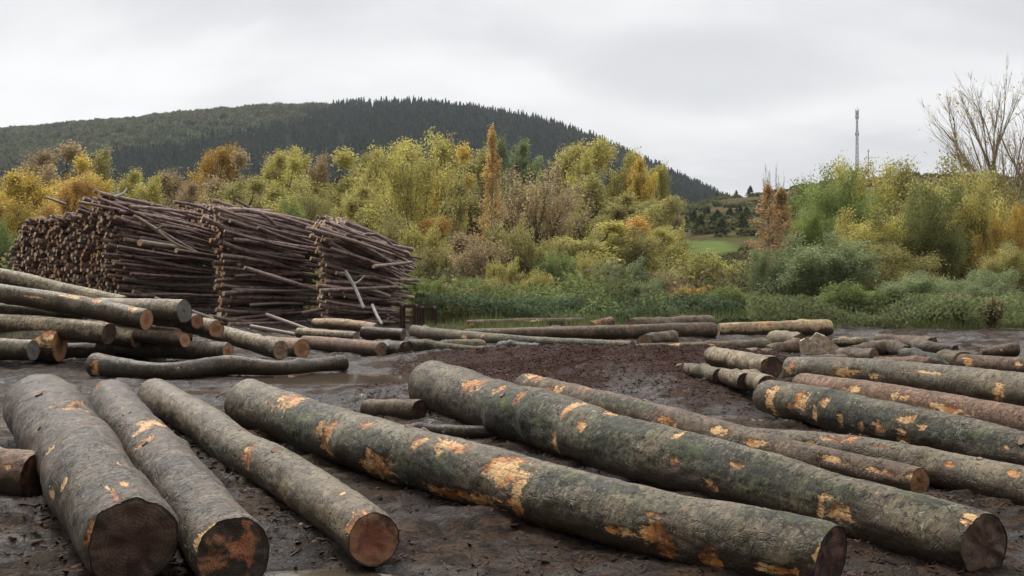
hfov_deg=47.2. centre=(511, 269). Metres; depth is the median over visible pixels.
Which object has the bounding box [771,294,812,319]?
willow bush
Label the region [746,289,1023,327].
weed undergrowth
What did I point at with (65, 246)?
stacked poles
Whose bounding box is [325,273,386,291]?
timber pole
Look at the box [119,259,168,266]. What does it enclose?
timber pole
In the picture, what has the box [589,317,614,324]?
felled log
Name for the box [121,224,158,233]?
timber pole
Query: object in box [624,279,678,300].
shrub
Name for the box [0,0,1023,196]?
sky
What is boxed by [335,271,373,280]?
timber pole
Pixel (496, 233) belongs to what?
shrub
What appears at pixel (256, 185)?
tree
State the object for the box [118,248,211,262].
timber pole
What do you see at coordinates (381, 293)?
timber pole
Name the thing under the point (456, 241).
tree
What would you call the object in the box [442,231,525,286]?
shrub
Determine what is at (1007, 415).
felled log
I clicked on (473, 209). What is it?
tree
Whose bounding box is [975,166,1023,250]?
willow bush
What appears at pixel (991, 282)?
willow bush
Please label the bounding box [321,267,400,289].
timber pole
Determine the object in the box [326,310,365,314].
timber pole
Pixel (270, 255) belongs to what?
timber pole
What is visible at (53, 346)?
felled log
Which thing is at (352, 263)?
timber pole
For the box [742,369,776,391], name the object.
felled log
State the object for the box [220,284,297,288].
timber pole
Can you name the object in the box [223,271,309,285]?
timber pole
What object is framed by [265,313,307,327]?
timber pole
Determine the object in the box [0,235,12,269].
shrub
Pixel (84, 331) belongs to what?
felled log
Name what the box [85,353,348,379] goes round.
felled log
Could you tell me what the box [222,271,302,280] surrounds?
timber pole
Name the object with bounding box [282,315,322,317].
timber pole
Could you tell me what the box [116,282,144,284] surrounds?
timber pole
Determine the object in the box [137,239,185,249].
timber pole
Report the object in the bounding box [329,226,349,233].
timber pole
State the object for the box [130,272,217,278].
timber pole
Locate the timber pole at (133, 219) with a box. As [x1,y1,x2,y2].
[121,215,209,234]
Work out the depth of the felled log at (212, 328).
22.91 m
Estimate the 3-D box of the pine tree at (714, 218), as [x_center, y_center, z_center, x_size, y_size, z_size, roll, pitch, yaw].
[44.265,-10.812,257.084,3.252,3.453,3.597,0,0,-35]
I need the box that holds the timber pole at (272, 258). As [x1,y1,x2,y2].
[230,250,312,271]
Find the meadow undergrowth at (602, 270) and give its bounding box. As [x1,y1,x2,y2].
[0,253,796,309]
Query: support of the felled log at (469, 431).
on the ground at (460, 526)
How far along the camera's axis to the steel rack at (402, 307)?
34.58 m
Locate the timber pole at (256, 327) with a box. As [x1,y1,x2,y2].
[249,324,294,335]
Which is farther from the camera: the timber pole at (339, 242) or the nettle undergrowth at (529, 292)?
the nettle undergrowth at (529, 292)
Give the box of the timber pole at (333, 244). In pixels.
[328,241,398,271]
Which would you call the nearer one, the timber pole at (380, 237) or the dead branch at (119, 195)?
the timber pole at (380, 237)
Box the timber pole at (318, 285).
[316,283,378,294]
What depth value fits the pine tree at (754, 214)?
293.11 m
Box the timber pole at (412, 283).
[335,269,416,285]
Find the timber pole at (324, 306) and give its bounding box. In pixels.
[319,303,387,313]
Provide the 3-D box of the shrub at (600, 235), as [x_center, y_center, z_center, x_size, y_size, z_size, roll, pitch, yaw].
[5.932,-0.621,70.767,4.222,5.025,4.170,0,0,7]
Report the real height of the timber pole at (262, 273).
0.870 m
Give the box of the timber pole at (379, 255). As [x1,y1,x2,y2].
[319,226,391,262]
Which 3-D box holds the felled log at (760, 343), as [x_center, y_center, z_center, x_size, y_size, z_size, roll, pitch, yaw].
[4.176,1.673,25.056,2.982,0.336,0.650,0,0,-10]
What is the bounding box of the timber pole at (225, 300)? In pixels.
[219,298,310,303]
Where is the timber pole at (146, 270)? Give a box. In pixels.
[123,266,215,276]
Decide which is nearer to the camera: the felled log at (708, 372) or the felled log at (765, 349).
the felled log at (708, 372)
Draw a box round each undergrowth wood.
[0,174,684,271]
[1,179,664,269]
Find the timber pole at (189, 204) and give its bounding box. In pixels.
[173,201,212,212]
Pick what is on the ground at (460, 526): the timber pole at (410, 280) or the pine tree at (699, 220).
the pine tree at (699, 220)
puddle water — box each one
[0,413,6,427]
[133,390,220,394]
[222,372,409,384]
[263,569,396,575]
[357,480,410,490]
[705,415,793,420]
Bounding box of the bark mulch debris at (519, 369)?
[348,339,821,456]
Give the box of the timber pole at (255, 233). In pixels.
[216,225,291,243]
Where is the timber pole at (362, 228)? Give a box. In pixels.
[344,221,412,252]
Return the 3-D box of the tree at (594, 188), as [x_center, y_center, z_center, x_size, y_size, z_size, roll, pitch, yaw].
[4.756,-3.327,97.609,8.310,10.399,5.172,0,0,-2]
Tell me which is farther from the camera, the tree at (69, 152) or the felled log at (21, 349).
the tree at (69, 152)
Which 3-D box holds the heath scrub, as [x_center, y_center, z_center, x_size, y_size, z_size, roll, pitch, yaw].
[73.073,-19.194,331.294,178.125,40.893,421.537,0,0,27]
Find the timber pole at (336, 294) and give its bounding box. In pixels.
[328,292,395,303]
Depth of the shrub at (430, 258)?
60.96 m
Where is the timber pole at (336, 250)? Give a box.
[330,247,394,269]
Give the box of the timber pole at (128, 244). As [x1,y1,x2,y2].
[119,242,151,249]
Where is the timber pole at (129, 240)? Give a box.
[123,237,200,256]
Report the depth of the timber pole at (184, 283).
44.45 m
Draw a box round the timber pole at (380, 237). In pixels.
[362,233,393,245]
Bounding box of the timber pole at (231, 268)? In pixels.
[221,266,295,281]
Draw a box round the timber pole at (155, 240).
[117,233,217,254]
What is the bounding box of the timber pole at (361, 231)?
[340,221,415,259]
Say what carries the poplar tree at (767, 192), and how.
on the ground at (460, 526)
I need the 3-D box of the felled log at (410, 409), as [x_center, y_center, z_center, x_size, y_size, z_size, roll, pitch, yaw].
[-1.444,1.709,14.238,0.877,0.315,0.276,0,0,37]
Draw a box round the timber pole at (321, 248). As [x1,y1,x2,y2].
[317,246,392,275]
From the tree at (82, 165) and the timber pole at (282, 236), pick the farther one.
the tree at (82, 165)
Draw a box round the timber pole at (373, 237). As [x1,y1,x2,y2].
[352,230,384,241]
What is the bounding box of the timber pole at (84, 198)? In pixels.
[82,196,97,202]
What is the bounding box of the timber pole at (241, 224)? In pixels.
[228,218,307,239]
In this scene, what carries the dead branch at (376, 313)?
on the ground at (460, 526)
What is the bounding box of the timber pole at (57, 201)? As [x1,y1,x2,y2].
[45,196,66,204]
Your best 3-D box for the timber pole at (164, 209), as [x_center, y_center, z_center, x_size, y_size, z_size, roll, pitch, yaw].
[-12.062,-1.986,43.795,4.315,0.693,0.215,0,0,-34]
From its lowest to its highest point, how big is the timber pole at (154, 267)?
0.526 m
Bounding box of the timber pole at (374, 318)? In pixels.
[324,316,381,319]
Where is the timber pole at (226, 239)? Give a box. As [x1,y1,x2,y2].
[223,237,300,262]
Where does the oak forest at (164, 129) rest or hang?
on the ground at (460, 526)
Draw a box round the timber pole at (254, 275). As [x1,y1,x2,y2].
[233,273,318,277]
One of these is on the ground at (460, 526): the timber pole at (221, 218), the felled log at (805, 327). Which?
the felled log at (805, 327)
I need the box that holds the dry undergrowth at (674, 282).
[215,255,753,311]
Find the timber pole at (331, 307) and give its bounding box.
[328,304,389,316]
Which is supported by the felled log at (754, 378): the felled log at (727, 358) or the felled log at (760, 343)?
the felled log at (727, 358)
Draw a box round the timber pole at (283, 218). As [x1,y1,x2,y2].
[225,208,312,226]
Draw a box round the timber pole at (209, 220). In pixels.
[201,215,287,244]
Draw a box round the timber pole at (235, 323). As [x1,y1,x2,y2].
[228,320,305,325]
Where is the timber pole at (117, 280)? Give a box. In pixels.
[112,279,212,288]
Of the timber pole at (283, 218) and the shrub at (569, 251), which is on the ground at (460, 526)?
the shrub at (569, 251)
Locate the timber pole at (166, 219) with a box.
[119,210,218,233]
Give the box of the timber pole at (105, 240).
[100,238,118,243]
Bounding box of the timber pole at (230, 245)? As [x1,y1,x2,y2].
[222,241,318,280]
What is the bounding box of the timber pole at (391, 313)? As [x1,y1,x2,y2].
[326,309,395,314]
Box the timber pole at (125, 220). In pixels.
[113,215,202,244]
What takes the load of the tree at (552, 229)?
on the ground at (460, 526)
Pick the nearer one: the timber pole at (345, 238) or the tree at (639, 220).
the timber pole at (345, 238)
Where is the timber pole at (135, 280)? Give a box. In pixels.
[122,276,211,287]
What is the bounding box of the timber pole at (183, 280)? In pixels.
[115,272,215,283]
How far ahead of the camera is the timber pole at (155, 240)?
43.29 m
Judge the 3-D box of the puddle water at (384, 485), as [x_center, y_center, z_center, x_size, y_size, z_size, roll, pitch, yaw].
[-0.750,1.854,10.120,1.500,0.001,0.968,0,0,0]
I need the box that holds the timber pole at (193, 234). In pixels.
[164,230,216,238]
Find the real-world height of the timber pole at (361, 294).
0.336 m
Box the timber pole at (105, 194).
[98,191,159,204]
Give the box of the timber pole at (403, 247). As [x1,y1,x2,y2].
[377,240,413,250]
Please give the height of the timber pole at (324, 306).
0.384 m
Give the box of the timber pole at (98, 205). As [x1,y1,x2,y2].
[77,200,180,219]
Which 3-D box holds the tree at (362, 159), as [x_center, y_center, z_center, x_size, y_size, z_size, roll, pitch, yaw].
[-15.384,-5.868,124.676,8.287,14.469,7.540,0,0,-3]
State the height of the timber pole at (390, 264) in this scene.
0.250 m
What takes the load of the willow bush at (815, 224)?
on the ground at (460, 526)
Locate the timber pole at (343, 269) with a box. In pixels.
[325,263,384,278]
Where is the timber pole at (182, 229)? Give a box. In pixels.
[143,224,208,237]
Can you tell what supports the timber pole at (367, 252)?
on the stacked poles at (65, 246)
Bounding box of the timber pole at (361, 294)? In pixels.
[316,288,366,296]
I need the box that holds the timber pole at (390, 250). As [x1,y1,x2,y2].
[361,241,404,257]
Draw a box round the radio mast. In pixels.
[855,109,858,167]
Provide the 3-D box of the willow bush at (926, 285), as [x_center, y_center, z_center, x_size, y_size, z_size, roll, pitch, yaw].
[13.851,0.909,39.218,3.616,1.980,4.478,0,0,-33]
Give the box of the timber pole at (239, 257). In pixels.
[221,253,292,270]
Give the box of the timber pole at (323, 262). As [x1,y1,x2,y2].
[320,260,388,284]
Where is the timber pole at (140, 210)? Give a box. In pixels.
[128,204,150,213]
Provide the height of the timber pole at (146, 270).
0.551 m
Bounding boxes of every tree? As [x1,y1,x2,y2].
[0,143,63,231]
[0,165,62,243]
[27,139,95,214]
[34,173,100,217]
[37,150,94,215]
[49,171,118,213]
[86,142,117,194]
[116,163,146,200]
[135,167,189,217]
[135,170,165,204]
[165,179,209,238]
[177,138,247,201]
[199,146,255,203]
[206,176,250,247]
[214,174,275,208]
[240,145,297,206]
[249,144,318,191]
[260,190,301,215]
[261,151,306,209]
[273,177,366,272]
[293,145,362,221]
[304,148,336,268]
[315,182,386,235]
[333,137,431,231]
[336,150,381,194]
[350,141,397,229]
[353,126,475,239]
[412,130,472,242]
[416,213,457,255]
[422,140,481,245]
[438,175,470,247]
[444,214,497,259]
[459,142,508,237]
[471,123,508,251]
[474,130,510,223]
[475,155,606,250]
[496,133,555,226]
[504,179,546,248]
[531,133,619,235]
[542,158,567,239]
[542,167,611,245]
[542,219,637,265]
[548,144,597,241]
[581,191,683,244]
[602,145,657,219]
[619,212,653,238]
[622,154,665,220]
[634,194,690,253]
[644,161,675,228]
[646,224,688,271]
[681,212,689,226]
[688,209,697,222]
[691,213,704,233]
[702,205,710,218]
[705,212,717,224]
[710,216,731,236]
[713,209,723,217]
[726,207,734,215]
[734,204,742,215]
[734,212,749,229]
[736,177,792,274]
[742,206,753,218]
[745,185,752,196]
[751,205,761,216]
[753,186,802,266]
[761,163,785,248]
[918,54,1023,213]
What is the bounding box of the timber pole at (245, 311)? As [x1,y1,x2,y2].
[215,308,299,313]
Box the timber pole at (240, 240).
[232,237,316,249]
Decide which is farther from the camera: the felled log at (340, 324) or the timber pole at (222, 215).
the timber pole at (222, 215)
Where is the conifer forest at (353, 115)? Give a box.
[0,95,732,206]
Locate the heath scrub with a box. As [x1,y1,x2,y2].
[676,172,1023,270]
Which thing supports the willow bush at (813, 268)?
on the ground at (460, 526)
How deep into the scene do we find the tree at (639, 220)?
79.03 m
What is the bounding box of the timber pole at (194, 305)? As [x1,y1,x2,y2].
[191,304,219,306]
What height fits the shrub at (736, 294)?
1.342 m
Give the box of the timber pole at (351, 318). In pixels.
[338,317,358,319]
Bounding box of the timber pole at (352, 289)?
[319,285,397,292]
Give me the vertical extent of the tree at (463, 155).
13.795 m
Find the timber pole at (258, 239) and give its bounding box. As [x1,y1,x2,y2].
[224,229,314,252]
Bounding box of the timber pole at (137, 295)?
[118,292,212,297]
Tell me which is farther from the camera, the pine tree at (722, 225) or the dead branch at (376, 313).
the pine tree at (722, 225)
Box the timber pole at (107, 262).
[104,260,201,279]
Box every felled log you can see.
[0,268,127,297]
[0,284,152,329]
[0,303,87,319]
[0,314,115,344]
[0,330,67,362]
[0,338,39,360]
[0,447,42,496]
[3,374,179,575]
[65,343,157,358]
[67,332,192,342]
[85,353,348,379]
[88,379,269,575]
[95,341,232,359]
[96,298,191,322]
[99,321,182,332]
[108,327,140,347]
[115,326,189,346]
[137,378,399,567]
[152,314,202,328]
[155,318,223,337]
[200,326,287,359]
[224,379,846,575]
[265,336,309,356]
[295,328,358,339]
[301,336,387,355]
[311,318,380,331]
[359,326,405,340]
[360,399,426,420]
[408,360,1007,571]
[409,325,635,345]
[409,339,485,351]
[410,422,496,438]
[439,339,485,345]
[464,322,717,339]
[465,318,585,327]
[496,340,540,346]
[514,373,929,491]
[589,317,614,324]
[626,315,715,324]
[637,330,678,343]
[639,339,771,348]
[676,363,689,374]
[683,363,720,383]
[704,346,781,378]
[716,367,748,389]
[717,319,833,335]
[732,427,1023,505]
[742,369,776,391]
[746,347,777,352]
[752,380,1023,465]
[766,330,805,342]
[782,357,1023,405]
[791,373,1023,430]
[803,354,847,356]
[831,336,868,346]
[834,347,878,358]
[850,339,910,355]
[873,355,930,362]
[874,334,936,346]
[897,347,955,364]
[911,340,958,352]
[935,349,969,364]
[955,354,1023,372]
[978,342,1019,356]
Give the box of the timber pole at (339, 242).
[323,237,381,262]
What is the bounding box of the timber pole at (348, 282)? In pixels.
[325,279,402,288]
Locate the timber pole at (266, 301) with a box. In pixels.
[220,300,316,305]
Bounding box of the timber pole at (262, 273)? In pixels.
[244,266,319,292]
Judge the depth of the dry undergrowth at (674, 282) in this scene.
53.20 m
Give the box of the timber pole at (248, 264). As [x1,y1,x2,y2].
[237,263,275,268]
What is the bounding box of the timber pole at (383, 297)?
[324,282,405,304]
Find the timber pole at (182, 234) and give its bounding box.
[136,221,219,246]
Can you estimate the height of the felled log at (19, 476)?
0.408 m
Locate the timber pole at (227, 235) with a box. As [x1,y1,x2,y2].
[222,233,298,262]
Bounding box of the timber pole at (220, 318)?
[208,314,283,321]
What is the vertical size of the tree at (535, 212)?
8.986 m
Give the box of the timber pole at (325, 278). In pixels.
[324,277,391,291]
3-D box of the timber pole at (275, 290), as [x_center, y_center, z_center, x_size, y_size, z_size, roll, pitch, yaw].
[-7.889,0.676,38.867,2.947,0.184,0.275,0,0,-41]
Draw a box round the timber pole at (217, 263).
[212,261,283,268]
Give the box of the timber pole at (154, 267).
[112,262,212,275]
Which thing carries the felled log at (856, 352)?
on the ground at (460, 526)
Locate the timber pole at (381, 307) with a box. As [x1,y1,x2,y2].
[349,303,396,309]
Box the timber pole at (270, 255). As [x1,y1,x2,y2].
[241,247,315,261]
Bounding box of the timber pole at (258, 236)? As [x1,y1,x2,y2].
[250,234,268,239]
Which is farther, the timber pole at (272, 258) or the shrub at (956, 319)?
the timber pole at (272, 258)
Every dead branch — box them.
[113,187,127,198]
[137,216,196,251]
[341,270,364,308]
[371,304,382,324]
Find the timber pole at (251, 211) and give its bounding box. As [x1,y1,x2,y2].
[231,208,276,225]
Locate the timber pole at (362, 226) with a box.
[346,220,404,250]
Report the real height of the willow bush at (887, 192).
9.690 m
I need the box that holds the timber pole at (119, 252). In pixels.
[116,250,195,267]
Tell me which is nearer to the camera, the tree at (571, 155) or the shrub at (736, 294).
the shrub at (736, 294)
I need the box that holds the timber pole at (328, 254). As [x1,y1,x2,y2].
[322,253,381,268]
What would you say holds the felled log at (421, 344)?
on the ground at (460, 526)
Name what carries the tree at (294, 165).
on the ground at (460, 526)
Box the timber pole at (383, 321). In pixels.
[359,320,394,323]
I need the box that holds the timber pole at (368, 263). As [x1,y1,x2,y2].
[352,259,402,276]
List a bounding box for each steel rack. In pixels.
[399,304,418,328]
[419,306,436,326]
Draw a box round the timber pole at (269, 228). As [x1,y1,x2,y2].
[223,213,315,240]
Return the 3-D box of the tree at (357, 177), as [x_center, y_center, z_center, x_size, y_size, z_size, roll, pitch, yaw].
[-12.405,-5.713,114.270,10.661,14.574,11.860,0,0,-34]
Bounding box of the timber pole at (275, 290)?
[232,288,310,292]
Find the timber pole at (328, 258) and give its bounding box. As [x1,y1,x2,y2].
[320,254,393,282]
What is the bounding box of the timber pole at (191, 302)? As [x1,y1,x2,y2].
[189,301,213,303]
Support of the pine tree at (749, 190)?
on the ground at (460, 526)
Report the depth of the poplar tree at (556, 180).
120.12 m
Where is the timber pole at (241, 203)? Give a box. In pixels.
[233,198,251,207]
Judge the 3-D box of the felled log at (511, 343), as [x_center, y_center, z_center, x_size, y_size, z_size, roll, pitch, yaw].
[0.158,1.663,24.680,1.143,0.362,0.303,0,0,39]
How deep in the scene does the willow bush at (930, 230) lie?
54.45 m
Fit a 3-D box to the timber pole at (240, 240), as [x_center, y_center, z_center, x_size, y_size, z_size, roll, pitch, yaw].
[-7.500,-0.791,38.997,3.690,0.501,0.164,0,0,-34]
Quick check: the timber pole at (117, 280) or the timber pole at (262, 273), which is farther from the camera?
the timber pole at (117, 280)
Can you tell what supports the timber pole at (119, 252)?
on the stacked poles at (65, 246)
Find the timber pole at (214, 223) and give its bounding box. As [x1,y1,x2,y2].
[210,220,223,226]
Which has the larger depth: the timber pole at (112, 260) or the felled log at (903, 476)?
the timber pole at (112, 260)
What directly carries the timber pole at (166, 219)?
on the timber pole at (124, 208)
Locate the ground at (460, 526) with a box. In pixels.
[0,110,1023,575]
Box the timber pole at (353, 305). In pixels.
[325,300,395,312]
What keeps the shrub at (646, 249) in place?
on the ground at (460, 526)
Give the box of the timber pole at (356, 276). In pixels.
[351,274,397,285]
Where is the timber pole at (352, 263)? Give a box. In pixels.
[320,251,383,269]
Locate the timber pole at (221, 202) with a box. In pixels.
[211,198,235,206]
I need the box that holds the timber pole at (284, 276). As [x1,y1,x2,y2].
[217,269,308,280]
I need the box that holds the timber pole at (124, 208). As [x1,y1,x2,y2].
[96,196,177,231]
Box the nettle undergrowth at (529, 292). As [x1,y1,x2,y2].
[426,276,799,322]
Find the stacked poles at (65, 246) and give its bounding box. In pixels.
[8,194,421,324]
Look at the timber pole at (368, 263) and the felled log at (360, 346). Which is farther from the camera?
the timber pole at (368, 263)
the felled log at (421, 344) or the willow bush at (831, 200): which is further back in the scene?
the willow bush at (831, 200)
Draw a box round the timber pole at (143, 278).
[137,276,175,279]
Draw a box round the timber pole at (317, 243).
[314,242,328,247]
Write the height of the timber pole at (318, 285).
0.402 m
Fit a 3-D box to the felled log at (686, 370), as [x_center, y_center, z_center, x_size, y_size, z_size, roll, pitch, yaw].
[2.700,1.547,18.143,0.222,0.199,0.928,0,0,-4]
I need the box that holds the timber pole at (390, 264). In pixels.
[372,261,412,268]
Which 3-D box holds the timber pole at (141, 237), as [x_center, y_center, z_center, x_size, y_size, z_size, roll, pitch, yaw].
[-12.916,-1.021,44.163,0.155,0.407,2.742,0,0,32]
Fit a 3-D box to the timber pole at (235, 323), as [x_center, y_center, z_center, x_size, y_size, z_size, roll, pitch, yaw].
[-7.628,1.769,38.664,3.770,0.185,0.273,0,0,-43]
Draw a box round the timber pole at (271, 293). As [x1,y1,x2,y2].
[214,280,309,296]
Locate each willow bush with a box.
[744,244,801,297]
[756,228,887,300]
[760,158,896,251]
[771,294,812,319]
[786,195,843,281]
[805,276,895,317]
[826,149,928,232]
[826,199,915,279]
[841,239,948,293]
[864,174,975,290]
[875,147,1017,253]
[875,269,1001,319]
[903,168,1014,291]
[935,266,1023,307]
[966,199,1023,270]
[974,235,1023,308]
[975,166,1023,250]
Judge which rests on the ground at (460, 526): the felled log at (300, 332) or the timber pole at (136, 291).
the felled log at (300, 332)
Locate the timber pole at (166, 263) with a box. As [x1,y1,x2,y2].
[131,254,215,272]
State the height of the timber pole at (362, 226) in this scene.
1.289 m
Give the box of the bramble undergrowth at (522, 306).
[415,291,784,322]
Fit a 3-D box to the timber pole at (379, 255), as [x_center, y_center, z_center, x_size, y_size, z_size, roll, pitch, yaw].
[-4.906,-0.767,37.081,2.469,1.194,0.324,0,0,-30]
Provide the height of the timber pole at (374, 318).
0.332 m
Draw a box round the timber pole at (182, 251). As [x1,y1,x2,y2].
[174,248,217,258]
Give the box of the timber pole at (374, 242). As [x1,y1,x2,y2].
[345,233,408,254]
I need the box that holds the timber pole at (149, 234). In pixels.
[137,231,193,246]
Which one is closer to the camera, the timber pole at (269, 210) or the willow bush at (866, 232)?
the timber pole at (269, 210)
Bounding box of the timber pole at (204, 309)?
[192,309,214,310]
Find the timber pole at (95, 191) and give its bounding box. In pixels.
[93,189,176,213]
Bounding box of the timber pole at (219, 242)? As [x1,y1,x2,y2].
[218,240,304,259]
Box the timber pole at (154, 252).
[117,245,219,261]
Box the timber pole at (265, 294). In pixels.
[219,292,278,295]
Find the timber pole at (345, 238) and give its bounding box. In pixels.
[306,226,391,254]
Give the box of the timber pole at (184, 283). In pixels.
[148,282,211,289]
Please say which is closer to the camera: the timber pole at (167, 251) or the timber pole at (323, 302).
the timber pole at (323, 302)
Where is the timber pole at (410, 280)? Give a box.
[336,270,419,281]
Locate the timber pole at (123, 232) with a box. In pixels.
[120,231,219,258]
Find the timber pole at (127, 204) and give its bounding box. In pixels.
[110,200,181,216]
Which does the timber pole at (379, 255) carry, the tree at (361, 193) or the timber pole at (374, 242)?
the timber pole at (374, 242)
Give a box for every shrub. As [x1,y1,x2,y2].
[0,209,19,267]
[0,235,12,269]
[278,187,307,219]
[376,204,423,284]
[397,212,455,278]
[402,275,458,303]
[406,238,464,284]
[438,304,479,321]
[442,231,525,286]
[443,276,481,294]
[463,277,519,298]
[481,212,538,252]
[482,255,528,297]
[489,220,563,281]
[520,266,558,299]
[531,246,586,285]
[536,258,568,287]
[543,228,617,269]
[559,272,607,297]
[568,248,615,288]
[583,220,632,259]
[592,253,665,295]
[611,222,680,279]
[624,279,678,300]
[646,268,690,296]
[661,215,694,275]
[667,245,749,294]
[671,285,713,298]
[707,284,767,304]
[720,269,753,297]
[944,291,973,327]
[975,296,1006,327]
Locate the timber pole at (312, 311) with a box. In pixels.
[301,308,365,314]
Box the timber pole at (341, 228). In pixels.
[323,220,410,255]
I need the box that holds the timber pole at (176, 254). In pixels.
[152,248,207,258]
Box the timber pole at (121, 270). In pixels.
[113,268,193,274]
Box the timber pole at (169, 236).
[132,214,197,251]
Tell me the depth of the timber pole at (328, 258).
37.12 m
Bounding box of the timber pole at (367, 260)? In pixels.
[333,255,399,278]
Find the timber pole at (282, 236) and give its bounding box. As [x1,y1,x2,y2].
[257,226,316,246]
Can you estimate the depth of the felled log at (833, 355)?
20.45 m
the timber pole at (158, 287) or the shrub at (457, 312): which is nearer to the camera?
the shrub at (457, 312)
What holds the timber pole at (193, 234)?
on the stacked poles at (65, 246)
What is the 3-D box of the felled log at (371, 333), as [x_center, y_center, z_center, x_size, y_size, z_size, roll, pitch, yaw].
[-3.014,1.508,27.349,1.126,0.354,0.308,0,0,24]
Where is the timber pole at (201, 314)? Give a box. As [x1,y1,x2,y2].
[154,297,213,318]
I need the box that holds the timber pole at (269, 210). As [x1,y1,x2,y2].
[228,207,273,211]
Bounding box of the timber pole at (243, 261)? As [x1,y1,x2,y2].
[223,259,297,270]
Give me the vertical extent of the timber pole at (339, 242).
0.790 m
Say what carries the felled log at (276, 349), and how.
on the ground at (460, 526)
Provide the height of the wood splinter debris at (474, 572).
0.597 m
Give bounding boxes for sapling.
[935,150,964,185]
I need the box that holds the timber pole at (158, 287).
[119,284,218,292]
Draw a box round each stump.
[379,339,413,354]
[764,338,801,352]
[800,338,827,353]
[809,332,839,353]
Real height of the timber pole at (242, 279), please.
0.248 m
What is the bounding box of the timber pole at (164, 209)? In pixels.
[130,205,206,216]
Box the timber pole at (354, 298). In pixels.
[344,295,399,300]
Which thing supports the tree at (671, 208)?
on the ground at (460, 526)
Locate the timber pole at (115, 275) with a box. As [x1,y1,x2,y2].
[107,273,209,279]
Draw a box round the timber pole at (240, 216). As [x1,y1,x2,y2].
[212,206,278,228]
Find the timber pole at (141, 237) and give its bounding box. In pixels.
[139,236,167,240]
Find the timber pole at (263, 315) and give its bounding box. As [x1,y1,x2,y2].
[221,311,300,322]
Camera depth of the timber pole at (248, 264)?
38.73 m
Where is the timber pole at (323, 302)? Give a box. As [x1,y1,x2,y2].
[318,300,361,309]
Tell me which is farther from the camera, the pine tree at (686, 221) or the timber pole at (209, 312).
the pine tree at (686, 221)
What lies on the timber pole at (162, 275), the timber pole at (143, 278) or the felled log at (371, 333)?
the timber pole at (143, 278)
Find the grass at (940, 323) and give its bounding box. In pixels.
[407,303,1023,329]
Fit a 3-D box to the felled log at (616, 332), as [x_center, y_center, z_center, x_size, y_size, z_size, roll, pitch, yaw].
[2.082,1.612,30.159,6.652,0.476,1.358,0,0,-4]
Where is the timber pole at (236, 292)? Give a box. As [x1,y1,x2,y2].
[222,289,295,295]
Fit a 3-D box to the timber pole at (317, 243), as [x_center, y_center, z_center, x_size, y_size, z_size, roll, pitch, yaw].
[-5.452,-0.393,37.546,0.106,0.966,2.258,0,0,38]
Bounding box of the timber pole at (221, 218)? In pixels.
[216,215,243,222]
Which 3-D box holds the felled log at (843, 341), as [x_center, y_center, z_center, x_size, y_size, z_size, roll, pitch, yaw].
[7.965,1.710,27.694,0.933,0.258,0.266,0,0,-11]
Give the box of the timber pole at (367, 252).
[338,238,403,268]
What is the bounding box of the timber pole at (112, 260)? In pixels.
[111,259,210,275]
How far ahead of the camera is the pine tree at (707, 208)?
293.14 m
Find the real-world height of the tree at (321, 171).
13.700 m
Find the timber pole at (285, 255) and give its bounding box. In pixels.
[258,250,304,257]
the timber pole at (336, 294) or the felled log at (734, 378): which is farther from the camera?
the timber pole at (336, 294)
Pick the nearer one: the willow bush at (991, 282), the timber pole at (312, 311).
the timber pole at (312, 311)
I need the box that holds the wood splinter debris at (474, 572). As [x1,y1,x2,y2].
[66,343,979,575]
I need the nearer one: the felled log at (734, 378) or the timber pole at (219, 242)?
the felled log at (734, 378)
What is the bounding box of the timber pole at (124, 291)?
[114,288,208,293]
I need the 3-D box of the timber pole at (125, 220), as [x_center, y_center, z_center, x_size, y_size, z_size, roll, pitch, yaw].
[-12.996,-1.342,44.011,0.168,1.236,4.583,0,0,34]
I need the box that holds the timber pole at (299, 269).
[217,254,309,272]
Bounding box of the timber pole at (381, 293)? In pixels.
[343,290,390,297]
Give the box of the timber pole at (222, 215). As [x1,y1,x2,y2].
[219,213,250,230]
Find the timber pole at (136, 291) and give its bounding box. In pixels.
[132,289,142,293]
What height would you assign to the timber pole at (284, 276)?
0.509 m
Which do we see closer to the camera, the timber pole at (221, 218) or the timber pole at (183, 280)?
the timber pole at (221, 218)
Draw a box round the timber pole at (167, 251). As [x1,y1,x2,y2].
[150,247,186,254]
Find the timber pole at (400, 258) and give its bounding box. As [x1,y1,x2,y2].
[392,254,407,261]
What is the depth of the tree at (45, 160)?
129.79 m
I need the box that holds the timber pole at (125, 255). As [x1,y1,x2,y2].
[101,252,207,259]
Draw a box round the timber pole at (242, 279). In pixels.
[215,278,283,284]
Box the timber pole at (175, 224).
[152,218,216,235]
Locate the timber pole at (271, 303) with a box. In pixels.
[249,302,302,306]
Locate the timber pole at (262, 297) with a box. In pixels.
[230,295,316,299]
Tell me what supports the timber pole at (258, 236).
on the timber pole at (255, 233)
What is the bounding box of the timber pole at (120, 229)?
[116,226,152,236]
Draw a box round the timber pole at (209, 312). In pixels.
[201,312,217,313]
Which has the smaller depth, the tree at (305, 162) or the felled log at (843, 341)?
the felled log at (843, 341)
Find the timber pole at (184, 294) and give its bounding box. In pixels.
[127,293,218,297]
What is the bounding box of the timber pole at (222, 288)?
[213,286,299,289]
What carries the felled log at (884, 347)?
on the ground at (460, 526)
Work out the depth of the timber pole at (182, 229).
44.09 m
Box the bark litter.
[0,326,1023,575]
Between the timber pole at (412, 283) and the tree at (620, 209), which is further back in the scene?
the tree at (620, 209)
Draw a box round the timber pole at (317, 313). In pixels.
[226,312,321,315]
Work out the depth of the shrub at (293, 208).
64.52 m
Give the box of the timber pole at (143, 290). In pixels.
[117,284,217,298]

